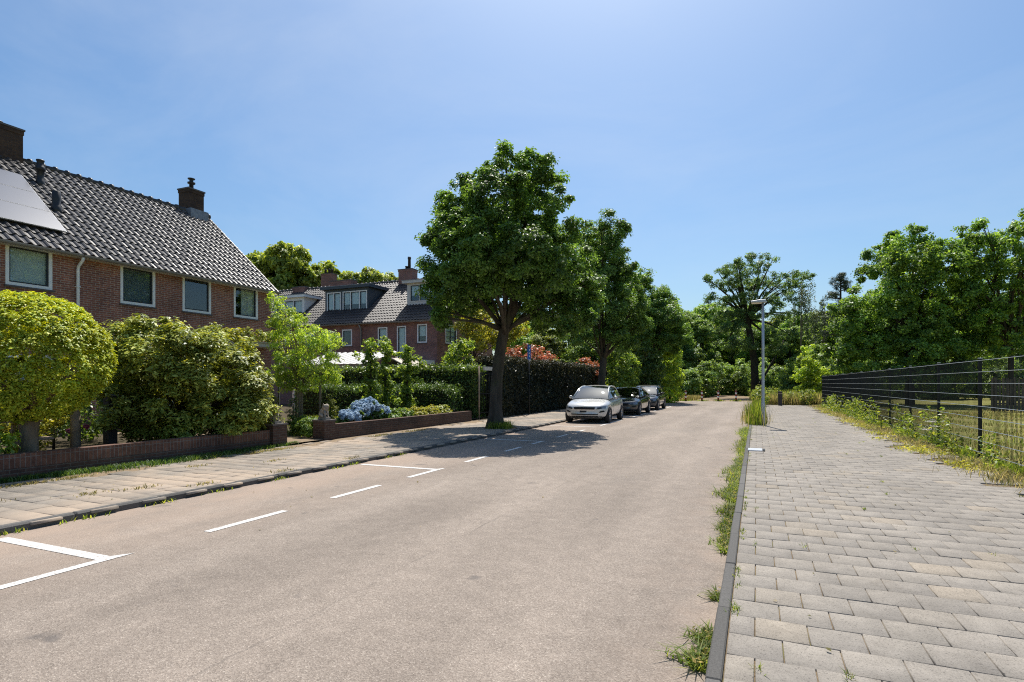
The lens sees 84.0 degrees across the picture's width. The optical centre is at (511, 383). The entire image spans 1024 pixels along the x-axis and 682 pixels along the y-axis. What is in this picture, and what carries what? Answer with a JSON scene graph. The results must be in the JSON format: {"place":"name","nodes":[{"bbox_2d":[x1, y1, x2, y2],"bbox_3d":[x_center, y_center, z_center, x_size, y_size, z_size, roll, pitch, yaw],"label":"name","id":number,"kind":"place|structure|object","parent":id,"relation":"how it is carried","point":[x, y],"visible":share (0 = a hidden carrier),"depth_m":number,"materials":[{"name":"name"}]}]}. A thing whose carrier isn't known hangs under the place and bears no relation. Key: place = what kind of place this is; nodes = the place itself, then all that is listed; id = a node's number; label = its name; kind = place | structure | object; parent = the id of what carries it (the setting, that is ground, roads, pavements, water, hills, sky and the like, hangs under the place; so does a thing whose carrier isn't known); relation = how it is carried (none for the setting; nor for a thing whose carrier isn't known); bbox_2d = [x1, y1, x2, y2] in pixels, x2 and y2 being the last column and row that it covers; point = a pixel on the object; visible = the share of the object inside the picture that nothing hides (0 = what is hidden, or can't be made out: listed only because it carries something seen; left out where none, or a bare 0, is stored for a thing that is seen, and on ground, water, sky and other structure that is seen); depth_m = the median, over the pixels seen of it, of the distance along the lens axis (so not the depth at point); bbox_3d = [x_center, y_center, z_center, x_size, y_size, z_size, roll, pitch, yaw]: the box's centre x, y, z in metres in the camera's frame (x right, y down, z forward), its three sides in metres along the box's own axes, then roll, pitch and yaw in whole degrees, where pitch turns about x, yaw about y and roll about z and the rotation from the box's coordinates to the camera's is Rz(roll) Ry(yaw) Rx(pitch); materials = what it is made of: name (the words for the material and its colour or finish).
{"place":"outdoors","nodes":[
{"label":"outdoors","id":0,"kind":"place"},
{"bbox_2d":[0,419,53,453],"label":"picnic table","id":1,"kind":"object","parent":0,"point":[19,429],"visible":0.17,"depth_m":10.21,"materials":[{"name":"brown wood"}]},
{"bbox_2d":[1,404,487,453],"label":"garden ground","id":2,"kind":"structure","parent":0,"point":[61,443],"depth_m":14.80,"materials":[{"name":"soil"}]},
{"bbox_2d":[0,426,21,453],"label":"shrub","id":3,"kind":"object","parent":2,"relation":"on","point":[8,439],"visible":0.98,"depth_m":9.15,"materials":[{"name":"green plant"}]},
{"bbox_2d":[0,414,69,453],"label":"flower bush","id":4,"kind":"object","parent":2,"relation":"on","point":[51,424],"visible":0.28,"depth_m":11.08,"materials":[{"name":"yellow plant"}]},
{"bbox_2d":[0,121,84,434],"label":"brick house","id":5,"kind":"structure","parent":2,"relation":"on","point":[40,252],"depth_m":16.26,"materials":[{"name":"brown brick"}]},
{"bbox_2d":[4,245,54,291],"bbox_3d":[-13.767,-3.204,15.929,0.980,1.187,1.170,0,0,23],"label":"window","id":6,"kind":"structure","parent":5,"relation":"in","point":[24,268],"depth_m":15.80,"materials":[{"name":"white glass"}]},
{"bbox_2d":[0,289,117,452],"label":"round tree","id":7,"kind":"object","parent":2,"relation":"on","point":[27,403],"visible":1,"depth_m":9.29,"materials":[{"name":"green plant"}]},
{"bbox_2d":[0,380,120,448],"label":"ivy shrub","id":8,"kind":"object","parent":2,"relation":"on","point":[94,432],"visible":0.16,"depth_m":13.82,"materials":[{"name":"green plant"}]},
{"bbox_2d":[39,401,89,449],"bbox_3d":[-9.886,0.716,12.282,1.328,1.587,1.290,0,0,23],"label":"rose bush","id":9,"kind":"object","parent":2,"relation":"on","point":[86,426],"visible":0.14,"depth_m":12.31,"materials":[{"name":"green plant"}]},
{"bbox_2d":[70,407,80,447],"bbox_3d":[-8.796,1.013,11.457,0.207,1.097,0.200,0,0,23],"label":"timber post","id":10,"kind":"object","parent":2,"relation":"on","point":[75,428],"visible":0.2,"depth_m":11.39,"materials":[{"name":"grey wood"}]},
{"bbox_2d":[103,394,118,444],"bbox_3d":[-8.389,0.892,11.880,0.220,1.335,0.220,0,0,23],"label":"house number post","id":11,"kind":"object","parent":2,"relation":"on","point":[110,436],"visible":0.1,"depth_m":11.82,"materials":[{"name":"brown wood"}]},
{"bbox_2d":[6,157,280,429],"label":"brick house","id":12,"kind":"structure","parent":2,"relation":"on","point":[189,262],"depth_m":19.93,"materials":[{"name":"brown brick"}]},
{"bbox_2d":[119,266,156,308],"bbox_3d":[-12.576,-3.138,18.699,0.980,1.297,1.200,0,0,23],"label":"window","id":13,"kind":"structure","parent":12,"relation":"in","point":[137,287],"depth_m":18.58,"materials":[{"name":"white glass"}]},
{"bbox_2d":[182,278,212,315],"bbox_3d":[-11.739,-3.143,20.646,0.980,1.307,1.200,0,0,23],"label":"window","id":14,"kind":"structure","parent":12,"relation":"in","point":[196,295],"depth_m":21.04,"materials":[{"name":"white glass"}]},
{"bbox_2d":[233,287,258,320],"bbox_3d":[-10.895,-3.168,22.608,0.980,1.297,1.210,0,0,23],"label":"window","id":15,"kind":"structure","parent":12,"relation":"in","point":[245,301],"depth_m":22.77,"materials":[{"name":"white glass"}]},
{"bbox_2d":[92,313,283,442],"bbox_3d":[-7.291,0.056,12.873,3.717,3.107,3.430,0,0,-38],"label":"rhododendron","id":16,"kind":"object","parent":2,"relation":"on","point":[148,412],"visible":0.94,"depth_m":12.00,"materials":[{"name":"green plant"}]},
{"bbox_2d":[285,393,302,433],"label":"dwarf conifer","id":17,"kind":"object","parent":2,"relation":"on","point":[292,416],"visible":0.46,"depth_m":16.41,"materials":[{"name":"green plant"}]},
{"bbox_2d":[271,286,326,403],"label":"brick house","id":18,"kind":"structure","parent":2,"relation":"on","point":[302,299],"depth_m":41.12,"materials":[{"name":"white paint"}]},
{"bbox_2d":[263,291,345,414],"bbox_3d":[-6.433,-0.600,17.616,2.635,4.419,2.271,0,0,0],"label":"garden tree","id":19,"kind":"object","parent":2,"relation":"on","point":[316,342],"visible":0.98,"depth_m":17.24,"materials":[{"name":"green plant"}]},
{"bbox_2d":[295,416,316,437],"bbox_3d":[-5.436,1.200,15.332,0.812,0.619,0.814,0,0,23],"label":"box bush","id":20,"kind":"object","parent":2,"relation":"on","point":[301,427],"visible":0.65,"depth_m":15.12,"materials":[{"name":"green plant"}]},
{"bbox_2d":[291,279,397,384],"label":"brick house","id":21,"kind":"structure","parent":2,"relation":"on","point":[343,308],"depth_m":39.04,"materials":[{"name":"brown brick"}]},
{"bbox_2d":[341,329,351,346],"bbox_3d":[-10.822,-3.019,38.333,0.890,1.157,0.980,0,0,23],"label":"window","id":22,"kind":"structure","parent":21,"relation":"in","point":[347,333],"depth_m":38.22,"materials":[{"name":"white glass"}]},
{"bbox_2d":[292,351,398,410],"bbox_3d":[-8.939,-0.172,30.600,4.640,3.265,3.240,0,0,23],"label":"veranda","id":23,"kind":"object","parent":2,"relation":"on","point":[350,359],"visible":0.26,"depth_m":30.05,"materials":[{"name":"white wood"}]},
{"bbox_2d":[335,396,402,422],"bbox_3d":[-4.476,0.920,17.898,1.116,1.036,3.041,0,0,23],"label":"hydrangea","id":24,"kind":"object","parent":2,"relation":"on","point":[369,408],"visible":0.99,"depth_m":17.40,"materials":[{"name":"blue plant"}]},
{"bbox_2d":[352,339,392,400],"bbox_3d":[-5.150,-0.041,20.876,1.600,3.201,0.884,0,0,0],"label":"hornbeam","id":25,"kind":"object","parent":2,"relation":"on","point":[368,353],"visible":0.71,"depth_m":20.81,"materials":[{"name":"green plant"}]},
{"bbox_2d":[294,378,466,416],"bbox_3d":[-5.903,0.811,24.709,8.553,2.135,1.675,0,0,23],"label":"hedge","id":26,"kind":"object","parent":2,"relation":"on","point":[424,395],"visible":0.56,"depth_m":24.35,"materials":[{"name":"green plant"}]},
{"bbox_2d":[362,336,406,406],"bbox_3d":[-4.869,-0.147,21.637,1.678,3.413,0.890,0,0,0],"label":"hornbeam","id":27,"kind":"object","parent":2,"relation":"on","point":[387,396],"visible":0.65,"depth_m":21.58,"materials":[{"name":"green plant"}]},
{"bbox_2d":[304,360,486,418],"bbox_3d":[-5.666,0.314,26.204,9.825,2.659,1.673,0,0,23],"label":"hedge","id":28,"kind":"object","parent":2,"relation":"on","point":[466,377],"visible":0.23,"depth_m":24.59,"materials":[{"name":"green plant"}]},
{"bbox_2d":[391,344,426,409],"bbox_3d":[-4.264,-0.034,23.066,1.644,3.188,0.838,0,0,0],"label":"hornbeam","id":29,"kind":"object","parent":2,"relation":"on","point":[408,372],"visible":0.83,"depth_m":22.95,"materials":[{"name":"green plant"}]},
{"bbox_2d":[357,257,494,370],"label":"brick house","id":30,"kind":"structure","parent":2,"relation":"on","point":[397,315],"depth_m":36.74,"materials":[{"name":"brown brick"}]},
{"bbox_2d":[397,326,405,357],"bbox_3d":[-6.858,-2.523,36.628,0.760,2.267,0.980,0,0,23],"label":"window","id":31,"kind":"structure","parent":30,"relation":"in","point":[401,330],"depth_m":36.33,"materials":[{"name":"white glass"}]},
{"bbox_2d":[416,324,426,343],"bbox_3d":[-5.453,-3.103,36.024,0.780,1.227,0.980,0,0,23],"label":"window","id":32,"kind":"structure","parent":30,"relation":"in","point":[421,328],"depth_m":35.74,"materials":[{"name":"white glass"}]},
{"bbox_2d":[445,325,456,344],"bbox_3d":[-4.338,-3.143,36.971,0.980,1.307,1.560,0,0,23],"label":"window","id":33,"kind":"structure","parent":30,"relation":"in","point":[450,335],"depth_m":36.80,"materials":[{"name":"white glass"}]},
{"bbox_2d":[441,337,477,370],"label":"garden tree","id":34,"kind":"object","parent":2,"relation":"on","point":[461,351],"visible":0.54,"depth_m":27.30,"materials":[{"name":"green plant"}]},
{"bbox_2d":[478,366,491,418],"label":"garden gate","id":35,"kind":"structure","parent":2,"relation":"on","point":[479,388],"depth_m":24.23,"materials":[{"name":"grey wood"}]},
{"bbox_2d":[451,306,530,360],"bbox_3d":[-1.497,-1.704,34.961,4.947,6.527,4.044,0,0,-32],"label":"garden tree","id":36,"kind":"object","parent":2,"relation":"on","point":[484,333],"visible":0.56,"depth_m":34.04,"materials":[{"name":"green plant"}]},
{"bbox_2d":[1,409,561,485],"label":"sidewalk bedding","id":37,"kind":"object","parent":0,"point":[301,444],"depth_m":13.95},
{"bbox_2d":[0,441,299,483],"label":"wall grass","id":38,"kind":"structure","parent":37,"relation":"on","point":[151,463],"depth_m":10.26,"materials":[{"name":"green plant"}]},
{"bbox_2d":[0,409,576,524],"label":"sidewalk","id":39,"kind":"structure","parent":0,"point":[34,501],"depth_m":9.45,"materials":[{"name":"concrete"}]},
{"bbox_2d":[0,429,426,501],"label":"sidewalk weeds","id":40,"kind":"object","parent":39,"relation":"on","point":[94,492],"visible":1,"depth_m":8.83,"materials":[{"name":"green plant"}]},
{"bbox_2d":[527,344,530,414],"bbox_3d":[0.814,-0.140,27.081,0.119,3.400,0.441,0,0,23],"label":"street sign","id":41,"kind":"object","parent":39,"relation":"on","point":[529,352],"visible":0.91,"depth_m":27.06,"materials":[{"name":"metal"}]},
{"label":"tree pit","id":42,"kind":"structure","parent":39,"relation":"in","visible":0},
{"bbox_2d":[486,420,515,428],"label":"tree pit weeds","id":43,"kind":"object","parent":42,"relation":"on","point":[505,425],"visible":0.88,"depth_m":18.62,"materials":[{"name":"green plant"}]},
{"bbox_2d":[414,139,608,428],"bbox_3d":[-0.038,-2.904,18.843,6.519,9.172,8.203,0,0,0],"label":"street tree","id":44,"kind":"object","parent":42,"relation":"on","point":[485,248],"visible":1,"depth_m":17.10,"materials":[{"name":"green plant"}]},
{"bbox_2d":[0,401,751,681],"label":"road","id":45,"kind":"structure","parent":0,"point":[601,560],"depth_m":4.72,"materials":[{"name":"grey asphalt"}]},
{"bbox_2d":[0,537,131,588],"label":"road marking","id":46,"kind":"object","parent":45,"relation":"on","point":[97,558],"visible":1,"depth_m":5.17,"materials":[{"name":"paint"}]},
{"bbox_2d":[0,453,405,535],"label":"gutter weeds","id":47,"kind":"object","parent":45,"relation":"on","point":[90,516],"visible":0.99,"depth_m":7.33,"materials":[{"name":"green plant"}]},
{"bbox_2d":[206,510,285,531],"bbox_3d":[-2.989,1.556,6.466,0.100,0.001,1.080,0,0,23],"label":"road marking","id":48,"kind":"object","parent":45,"relation":"on","point":[243,521],"visible":1,"depth_m":6.41,"materials":[{"name":"paint"}]},
{"bbox_2d":[565,385,623,422],"bbox_3d":[3.508,0.813,23.904,2.040,1.494,3.838,0,0,22],"label":"parked car","id":49,"kind":"object","parent":45,"relation":"on","point":[605,402],"visible":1,"depth_m":22.84,"materials":[{"name":"silver metal"}]},
{"bbox_2d":[616,387,650,414],"bbox_3d":[6.062,0.863,29.642,2.040,1.394,4.238,0,0,23],"label":"parked car","id":50,"kind":"object","parent":45,"relation":"on","point":[637,400],"visible":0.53,"depth_m":28.77,"materials":[{"name":"grey paint"}]},
{"bbox_2d":[636,385,665,409],"bbox_3d":[8.254,0.828,34.687,2.040,1.464,4.038,0,0,23],"label":"parked car","id":51,"kind":"object","parent":45,"relation":"on","point":[657,396],"visible":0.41,"depth_m":33.86,"materials":[{"name":"blue paint"}]},
{"bbox_2d":[649,426,755,672],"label":"kerb weeds","id":52,"kind":"object","parent":45,"relation":"on","point":[726,495],"visible":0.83,"depth_m":5.65,"materials":[{"name":"green plant"}]},
{"bbox_2d":[684,431,747,665],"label":"dry leaves","id":53,"kind":"object","parent":52,"relation":"on","point":[704,628],"visible":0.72,"depth_m":5.39,"materials":[{"name":"plant"}]},
{"bbox_2d":[0,0,1023,356],"label":"sky","id":54,"kind":"structure","parent":0,"point":[803,133],"materials":[{"name":"blue"}]},
{"bbox_2d":[505,343,558,361],"bbox_3d":[0.991,-0.341,30.717,1.651,3.701,7.358,0,0,23],"label":"photinia","id":55,"kind":"object","parent":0,"point":[537,351],"visible":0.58,"depth_m":30.34,"materials":[{"name":"red plant"}]},
{"bbox_2d":[687,395,751,401],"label":"path","id":56,"kind":"structure","parent":0,"point":[732,398],"depth_m":58.90,"materials":[{"name":"beige sand"}]},
{"bbox_2d":[750,391,821,404],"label":"wild grass","id":57,"kind":"structure","parent":0,"point":[790,400],"depth_m":38.95,"materials":[{"name":"green plant"}]},
{"bbox_2d":[722,405,1023,681],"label":"pavement","id":58,"kind":"structure","parent":0,"point":[943,601],"depth_m":4.64,"materials":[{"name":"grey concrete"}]},
{"bbox_2d":[744,398,768,424],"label":"grass","id":59,"kind":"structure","parent":58,"relation":"on","point":[756,410],"depth_m":20.39,"materials":[{"name":"green plant"}]},
{"bbox_2d":[751,299,765,423],"bbox_3d":[8.769,-0.695,20.242,0.499,4.550,0.300,0,0,23],"label":"street lamp","id":60,"kind":"object","parent":58,"relation":"on","point":[761,301],"visible":0.91,"depth_m":20.14,"materials":[{"name":"metal"}]},
{"bbox_2d":[724,418,995,681],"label":"weeds","id":61,"kind":"object","parent":58,"relation":"on","point":[737,608],"visible":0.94,"depth_m":4.36,"materials":[{"name":"green plant"}]},
{"bbox_2d":[805,404,1023,496],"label":"dry verge grass","id":62,"kind":"structure","parent":58,"relation":"on","point":[1005,473],"depth_m":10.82,"materials":[{"name":"plant"}]},
{"bbox_2d":[894,392,1023,467],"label":"field","id":63,"kind":"structure","parent":0,"point":[986,402],"depth_m":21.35,"materials":[{"name":"green plant"}]},
{"bbox_2d":[766,325,807,371],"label":"tree","id":64,"kind":"object","parent":63,"relation":"on","point":[793,347],"visible":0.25,"depth_m":76.01,"materials":[{"name":"green plant"}]},
{"bbox_2d":[778,312,819,350],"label":"tree","id":65,"kind":"object","parent":63,"relation":"on","point":[785,325],"visible":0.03,"depth_m":84.82,"materials":[{"name":"green plant"}]},
{"bbox_2d":[787,281,819,388],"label":"birch tree","id":66,"kind":"object","parent":63,"relation":"on","point":[802,299],"visible":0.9,"depth_m":64.21,"materials":[{"name":"green plant"}]},
{"bbox_2d":[789,344,831,394],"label":"young tree","id":67,"kind":"object","parent":63,"relation":"on","point":[808,378],"visible":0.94,"depth_m":43.38,"materials":[{"name":"green plant"}]},
{"bbox_2d":[804,296,837,351],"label":"birch tree","id":68,"kind":"object","parent":63,"relation":"on","point":[813,313],"visible":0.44,"depth_m":64.07,"materials":[{"name":"green plant"}]},
{"bbox_2d":[813,272,852,361],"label":"pine tree","id":69,"kind":"object","parent":63,"relation":"on","point":[842,280],"visible":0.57,"depth_m":53.51,"materials":[{"name":"green plant"}]},
{"bbox_2d":[816,222,997,404],"bbox_3d":[27.869,-4.747,40.069,11.541,13.014,7.547,0,0,0],"label":"tree","id":70,"kind":"object","parent":63,"relation":"on","point":[912,336],"visible":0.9,"depth_m":38.52,"materials":[{"name":"green plant"}]},
{"bbox_2d":[818,394,1023,473],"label":"weeds","id":71,"kind":"object","parent":63,"relation":"on","point":[857,414],"visible":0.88,"depth_m":13.79,"materials":[{"name":"green plant"}]},
{"bbox_2d":[822,354,1023,467],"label":"wire fence","id":72,"kind":"object","parent":63,"relation":"on","point":[877,386],"visible":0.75,"depth_m":13.79,"materials":[{"name":"metal"}]},
{"bbox_2d":[826,405,1023,476],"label":"verge grass","id":73,"kind":"structure","parent":63,"relation":"on","point":[961,452],"depth_m":11.25,"materials":[{"name":"green plant"}]},
{"bbox_2d":[943,208,1023,405],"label":"tree","id":74,"kind":"object","parent":63,"relation":"on","point":[1003,321],"visible":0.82,"depth_m":37.88,"materials":[{"name":"green plant"}]},
{"bbox_2d":[991,377,1023,411],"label":"board fence","id":75,"kind":"object","parent":63,"relation":"on","point":[993,393],"visible":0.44,"depth_m":29.81,"materials":[{"name":"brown wood"}]},
{"label":"ground","id":76,"kind":"structure","parent":0,"visible":0},
{"bbox_2d":[0,423,287,478],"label":"garden wall","id":77,"kind":"structure","parent":76,"relation":"on","point":[14,465],"depth_m":10.32,"materials":[{"name":"brick"}]},
{"bbox_2d":[249,241,311,290],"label":"tree","id":78,"kind":"object","parent":76,"relation":"on","point":[283,260],"visible":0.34,"depth_m":64.38,"materials":[{"name":"green plant"}]},
{"bbox_2d":[0,418,579,534],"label":"kerb","id":79,"kind":"structure","parent":76,"relation":"on","point":[67,517],"depth_m":7.92,"materials":[{"name":"concrete"}]},
{"bbox_2d":[293,260,342,287],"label":"tree","id":80,"kind":"object","parent":76,"relation":"on","point":[311,277],"visible":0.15,"depth_m":66.80,"materials":[{"name":"green plant"}]},
{"bbox_2d":[321,269,337,286],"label":"brick house","id":81,"kind":"structure","parent":76,"relation":"on","point":[326,277],"depth_m":57.19,"materials":[{"name":"brown brick"}]},
{"bbox_2d":[337,266,379,283],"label":"tree","id":82,"kind":"object","parent":76,"relation":"on","point":[345,275],"visible":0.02,"depth_m":71.92,"materials":[{"name":"green plant"}]},
{"bbox_2d":[353,271,397,283],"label":"tree","id":83,"kind":"object","parent":76,"relation":"on","point":[371,275],"visible":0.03,"depth_m":71.15,"materials":[{"name":"green plant"}]},
{"bbox_2d":[312,411,471,440],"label":"garden wall","id":84,"kind":"structure","parent":76,"relation":"on","point":[326,430],"depth_m":17.19,"materials":[{"name":"brick"}]},
{"bbox_2d":[492,323,538,357],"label":"tree","id":85,"kind":"object","parent":76,"relation":"on","point":[525,339],"visible":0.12,"depth_m":59.86,"materials":[{"name":"green plant"}]},
{"bbox_2d":[473,353,615,417],"bbox_3d":[3.681,0.081,36.465,2.120,3.210,24.610,0,0,23],"label":"hedge","id":86,"kind":"object","parent":76,"relation":"on","point":[554,385],"visible":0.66,"depth_m":29.27,"materials":[{"name":"green plant"}]},
{"bbox_2d":[530,328,567,360],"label":"tree","id":87,"kind":"object","parent":76,"relation":"on","point":[550,344],"visible":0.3,"depth_m":58.14,"materials":[{"name":"green plant"}]},
{"bbox_2d":[565,339,617,366],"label":"tree","id":88,"kind":"object","parent":76,"relation":"on","point":[576,351],"visible":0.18,"depth_m":56.73,"materials":[{"name":"green plant"}]},
{"bbox_2d":[567,208,653,384],"bbox_3d":[5.507,-4.064,32.847,5.682,11.447,5.047,0,0,-38],"label":"street tree","id":89,"kind":"object","parent":76,"relation":"on","point":[610,328],"visible":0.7,"depth_m":31.82,"materials":[{"name":"green plant"}]},
{"bbox_2d":[605,345,641,387],"bbox_3d":[7.727,-0.680,40.264,3.066,4.680,3.764,0,0,23],"label":"tall shrub","id":90,"kind":"object","parent":76,"relation":"on","point":[618,372],"visible":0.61,"depth_m":39.70,"materials":[{"name":"green plant"}]},
{"bbox_2d":[632,346,665,389],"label":"tall shrub","id":91,"kind":"object","parent":76,"relation":"on","point":[650,361],"visible":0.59,"depth_m":42.38,"materials":[{"name":"green plant"}]},
{"bbox_2d":[624,266,693,374],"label":"street tree","id":92,"kind":"object","parent":76,"relation":"on","point":[661,331],"visible":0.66,"depth_m":43.93,"materials":[{"name":"green plant"}]},
{"bbox_2d":[660,347,685,402],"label":"tall shrub","id":93,"kind":"object","parent":76,"relation":"on","point":[670,384],"visible":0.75,"depth_m":45.74,"materials":[{"name":"green plant"}]},
{"bbox_2d":[665,312,704,368],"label":"tree","id":94,"kind":"object","parent":76,"relation":"on","point":[690,354],"visible":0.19,"depth_m":67.43,"materials":[{"name":"green plant"}]},
{"bbox_2d":[688,317,722,369],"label":"tree","id":95,"kind":"object","parent":76,"relation":"on","point":[703,332],"visible":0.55,"depth_m":70.78,"materials":[{"name":"green plant"}]},
{"bbox_2d":[690,301,735,393],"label":"tree","id":96,"kind":"object","parent":76,"relation":"on","point":[704,310],"visible":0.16,"depth_m":82.38,"materials":[{"name":"green plant"}]},
{"bbox_2d":[705,424,751,681],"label":"kerb","id":97,"kind":"structure","parent":76,"relation":"on","point":[715,666],"depth_m":3.94,"materials":[{"name":"concrete"}]},
{"bbox_2d":[725,327,766,387],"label":"tree","id":98,"kind":"object","parent":76,"relation":"on","point":[740,335],"visible":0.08,"depth_m":78.93,"materials":[{"name":"green plant"}]},
{"bbox_2d":[702,251,816,392],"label":"lone tree","id":99,"kind":"object","parent":76,"relation":"on","point":[748,318],"visible":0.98,"depth_m":59.12,"materials":[{"name":"green plant"}]},
{"bbox_2d":[734,322,795,376],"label":"tree","id":100,"kind":"object","parent":76,"relation":"on","point":[745,354],"visible":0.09,"depth_m":77.70,"materials":[{"name":"green plant"}]},
{"bbox_2d":[751,385,818,404],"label":"wild shrubs","id":101,"kind":"object","parent":76,"relation":"on","point":[756,392],"visible":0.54,"depth_m":38.19,"materials":[{"name":"green plant"}]},
{"bbox_2d":[556,338,1023,399],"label":"undergrowth","id":102,"kind":"object","parent":76,"relation":"on","point":[710,381],"visible":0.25,"depth_m":60.69,"materials":[{"name":"green plant"}]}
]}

